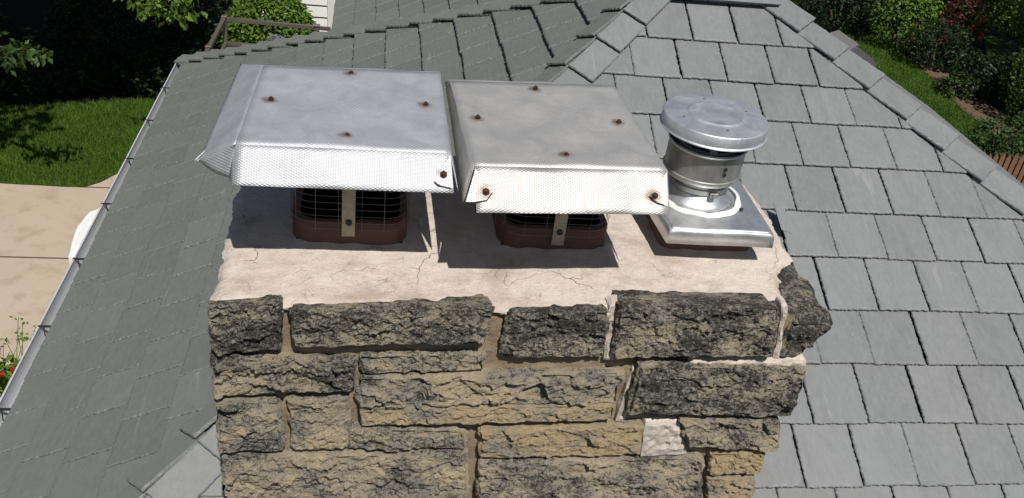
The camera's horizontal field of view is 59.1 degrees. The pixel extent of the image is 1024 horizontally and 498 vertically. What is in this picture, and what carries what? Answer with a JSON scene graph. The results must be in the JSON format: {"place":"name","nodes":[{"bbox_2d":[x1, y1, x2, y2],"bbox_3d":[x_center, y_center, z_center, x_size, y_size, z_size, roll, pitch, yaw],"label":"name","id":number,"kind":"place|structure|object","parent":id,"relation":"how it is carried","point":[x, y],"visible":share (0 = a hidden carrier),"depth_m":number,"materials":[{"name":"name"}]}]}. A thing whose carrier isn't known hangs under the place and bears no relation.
{"place":"outdoors","nodes":[
{"label":"outdoors","id":0,"kind":"place"},
{"bbox_2d":[0,173,117,397],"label":"driveway","id":1,"kind":"structure","parent":0,"point":[41,220],"depth_m":10.17,"materials":[{"name":"beige concrete"}]},
{"bbox_2d":[0,256,68,258],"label":"driveway joint","id":2,"kind":"object","parent":1,"relation":"on","point":[34,257],"depth_m":9.95,"materials":[{"name":"brown concrete"}]},
{"bbox_2d":[68,209,98,263],"bbox_3d":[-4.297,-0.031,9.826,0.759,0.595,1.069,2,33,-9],"label":"car","id":3,"kind":"object","parent":1,"relation":"on","point":[82,229],"visible":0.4,"depth_m":9.49,"materials":[{"name":"white metal"}]},
{"bbox_2d":[0,96,155,186],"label":"lawn","id":4,"kind":"structure","parent":0,"point":[54,184],"depth_m":12.06,"materials":[{"name":"green plant"}]},
{"bbox_2d":[173,0,219,14],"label":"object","id":5,"kind":"structure","parent":0,"point":[203,7],"depth_m":17.13,"materials":[{"name":"green plant"}]},
{"bbox_2d":[267,35,284,40],"bbox_3d":[-3.049,-2.652,11.701,0.224,0.178,0.231,2,33,-9],"label":"metal bucket","id":6,"kind":"object","parent":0,"point":[271,37],"visible":0.38,"depth_m":11.73,"materials":[{"name":"metal"}]},
{"bbox_2d":[0,0,1023,497],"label":"house","id":7,"kind":"structure","parent":0,"point":[892,210],"depth_m":4.39,"materials":[{"name":"tile"}]},
{"bbox_2d":[207,156,832,497],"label":"stone chimney","id":8,"kind":"object","parent":7,"relation":"on","point":[445,345],"visible":0.89,"depth_m":2.62,"materials":[{"name":"stone"}]},
{"bbox_2d":[194,64,457,236],"bbox_3d":[-0.520,-0.278,2.617,0.666,0.362,0.764,2,33,-9],"label":"chimney cap","id":9,"kind":"object","parent":8,"relation":"on","point":[349,132],"visible":1,"depth_m":2.38,"materials":[{"name":"metal"}]},
{"bbox_2d":[443,79,668,244],"bbox_3d":[0.086,-0.229,2.686,0.558,0.367,0.815,2,33,-9],"label":"chimney cap","id":10,"kind":"object","parent":8,"relation":"on","point":[561,150],"visible":1,"depth_m":2.43,"materials":[{"name":"metal"}]},
{"bbox_2d":[650,94,773,247],"bbox_3d":[0.606,-0.257,2.770,0.365,0.331,0.405,2,33,-9],"label":"vent cap","id":11,"kind":"object","parent":8,"relation":"on","point":[713,141],"visible":0.91,"depth_m":2.69,"materials":[{"name":"metal"}]},
{"bbox_2d":[0,0,1023,182],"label":"ground","id":12,"kind":"structure","parent":0,"point":[26,17],"depth_m":15.58,"materials":[{"name":"green plant"}]},
{"bbox_2d":[0,313,36,392],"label":"flowering plant","id":13,"kind":"object","parent":12,"relation":"on","point":[6,373],"visible":0.51,"depth_m":8.11,"materials":[{"name":"green plant"}]},
{"bbox_2d":[0,39,125,95],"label":"shrub","id":14,"kind":"object","parent":12,"relation":"on","point":[85,76],"visible":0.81,"depth_m":13.42,"materials":[{"name":"green plant"}]},
{"bbox_2d":[41,0,179,70],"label":"shrub","id":15,"kind":"object","parent":12,"relation":"on","point":[102,44],"visible":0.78,"depth_m":14.08,"materials":[{"name":"green plant"}]},
{"bbox_2d":[107,44,200,97],"bbox_3d":[-5.209,-2.674,13.821,1.868,0.854,1.084,2,33,-9],"label":"shrub","id":16,"kind":"object","parent":12,"relation":"on","point":[138,81],"visible":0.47,"depth_m":13.66,"materials":[{"name":"green plant"}]},
{"bbox_2d":[172,0,261,53],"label":"shrub","id":17,"kind":"object","parent":12,"relation":"on","point":[189,31],"visible":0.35,"depth_m":14.36,"materials":[{"name":"green plant"}]},
{"bbox_2d":[219,0,316,46],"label":"round bush","id":18,"kind":"object","parent":12,"relation":"on","point":[295,11],"visible":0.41,"depth_m":12.29,"materials":[{"name":"green plant"}]},
{"bbox_2d":[261,0,334,36],"bbox_3d":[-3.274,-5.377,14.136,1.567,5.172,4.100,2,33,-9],"label":"garage","id":19,"kind":"structure","parent":12,"relation":"on","point":[322,13],"depth_m":13.30,"materials":[{"name":"white paint"}]},
{"bbox_2d":[794,0,901,34],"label":"shrub","id":20,"kind":"object","parent":12,"relation":"on","point":[832,19],"visible":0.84,"depth_m":19.96,"materials":[{"name":"green plant"}]},
{"bbox_2d":[830,30,875,66],"bbox_3d":[6.185,-3.460,17.254,1.101,0.720,2.363,2,33,-9],"label":"louvred box","id":21,"kind":"object","parent":12,"relation":"on","point":[847,40],"visible":0.04,"depth_m":17.40,"materials":[{"name":"grey metal"}]},
{"bbox_2d":[843,0,905,33],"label":"shrub","id":22,"kind":"object","parent":12,"relation":"on","point":[900,9],"visible":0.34,"depth_m":20.38,"materials":[{"name":"green plant"}]},
{"bbox_2d":[867,0,945,50],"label":"shrub","id":23,"kind":"object","parent":12,"relation":"on","point":[896,37],"visible":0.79,"depth_m":19.35,"materials":[{"name":"green plant"}]},
{"bbox_2d":[905,15,958,43],"bbox_3d":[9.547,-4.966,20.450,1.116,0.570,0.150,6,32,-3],"label":"shrub","id":24,"kind":"object","parent":12,"relation":"on","point":[915,18],"visible":0.16,"depth_m":20.38,"materials":[{"name":"green plant"}]},
{"bbox_2d":[905,16,975,71],"bbox_3d":[8.895,-4.218,18.765,1.500,1.131,1.276,2,33,-9],"label":"shrub","id":25,"kind":"object","parent":12,"relation":"on","point":[932,62],"visible":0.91,"depth_m":18.64,"materials":[{"name":"green plant"}]},
{"bbox_2d":[902,0,979,28],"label":"shrub","id":26,"kind":"object","parent":12,"relation":"on","point":[957,9],"visible":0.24,"depth_m":20.10,"materials":[{"name":"green plant"}]},
{"bbox_2d":[937,0,990,56],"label":"shrub","id":27,"kind":"object","parent":12,"relation":"on","point":[975,22],"visible":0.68,"depth_m":19.05,"materials":[{"name":"green plant"}]},
{"bbox_2d":[915,61,1020,131],"bbox_3d":[8.899,-3.012,17.721,0.837,0.001,3.504,6,32,-2],"label":"mulch bed","id":28,"kind":"object","parent":12,"relation":"on","point":[982,107],"visible":0.58,"depth_m":17.36,"materials":[{"name":"brown soil"}]},
{"bbox_2d":[937,70,977,100],"bbox_3d":[8.641,-3.152,17.515,0.736,0.582,0.674,2,33,-9],"label":"shrub","id":29,"kind":"object","parent":28,"relation":"on","point":[953,91],"visible":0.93,"depth_m":17.45,"materials":[{"name":"green plant"}]},
{"bbox_2d":[933,0,1014,35],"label":"shrub","id":30,"kind":"object","parent":12,"relation":"on","point":[1008,3],"visible":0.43,"depth_m":20.21,"materials":[{"name":"green plant"}]},
{"bbox_2d":[945,48,1019,98],"bbox_3d":[9.202,-3.369,17.596,1.498,0.975,1.209,2,33,-9],"label":"shrub","id":31,"kind":"object","parent":12,"relation":"on","point":[982,61],"visible":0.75,"depth_m":17.43,"materials":[{"name":"green plant"}]},
{"bbox_2d":[960,113,1023,162],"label":"shrub","id":32,"kind":"object","parent":12,"relation":"on","point":[985,144],"visible":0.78,"depth_m":15.01,"materials":[{"name":"green plant"}]},
{"bbox_2d":[980,0,1023,39],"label":"shrub","id":33,"kind":"object","parent":12,"relation":"on","point":[1007,32],"visible":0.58,"depth_m":21.05,"materials":[{"name":"green plant"}]},
{"bbox_2d":[981,52,1023,106],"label":"shrub","id":34,"kind":"object","parent":12,"relation":"on","point":[996,99],"visible":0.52,"depth_m":17.34,"materials":[{"name":"green plant"}]},
{"bbox_2d":[984,151,1023,184],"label":"picket fence","id":35,"kind":"object","parent":12,"relation":"on","point":[1016,171],"visible":0.18,"depth_m":12.81,"materials":[{"name":"brown wood"}]},
{"bbox_2d":[997,48,1023,121],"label":"shrub","id":36,"kind":"object","parent":12,"relation":"on","point":[1012,87],"visible":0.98,"depth_m":16.54,"materials":[{"name":"green plant"}]},
{"bbox_2d":[1008,0,1023,54],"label":"shrub","id":37,"kind":"object","parent":12,"relation":"on","point":[1020,34],"visible":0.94,"depth_m":18.89,"materials":[{"name":"green plant"}]},
{"bbox_3d":[-7.991,-6.007,11.526,10.449,8.037,10.144,26,37,27],"label":"shade tree","id":38,"kind":"object","parent":12,"relation":"on","visible":0},
{"bbox_2d":[0,31,52,75],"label":"leafy branch","id":39,"kind":"object","parent":38,"relation":"attached to","point":[7,51],"visible":1,"depth_m":9.89,"materials":[{"name":"green plant"}]},
{"bbox_2d":[113,0,191,29],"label":"leafy branch","id":40,"kind":"object","parent":38,"relation":"attached to","point":[149,7],"visible":0.97,"depth_m":10.22,"materials":[{"name":"green plant"}]},
{"bbox_2d":[172,0,207,23],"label":"leafy branch","id":41,"kind":"object","parent":38,"relation":"attached to","point":[186,8],"visible":0.91,"depth_m":10.52,"materials":[{"name":"green plant"}]},
{"bbox_2d":[836,12,990,144],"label":"lawn","id":42,"kind":"structure","parent":0,"point":[913,76],"depth_m":18.11,"materials":[{"name":"green plant"}]},
{"bbox_2d":[984,35,1014,55],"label":"lawn","id":43,"kind":"structure","parent":0,"point":[1001,44],"depth_m":20.80,"materials":[{"name":"green plant"}]},
{"bbox_3d":[-2.921,-1.148,11.745,1.893,0.720,2.492,2,33,-9],"label":"deck","id":44,"kind":"object","parent":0,"visible":0},
{"bbox_2d":[204,15,330,51],"bbox_3d":[-3.041,-1.911,11.162,1.463,1.095,2.458,2,33,-9],"label":"deck railing","id":45,"kind":"object","parent":44,"relation":"on","point":[222,25],"visible":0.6,"depth_m":11.82,"materials":[{"name":"brown paint"}]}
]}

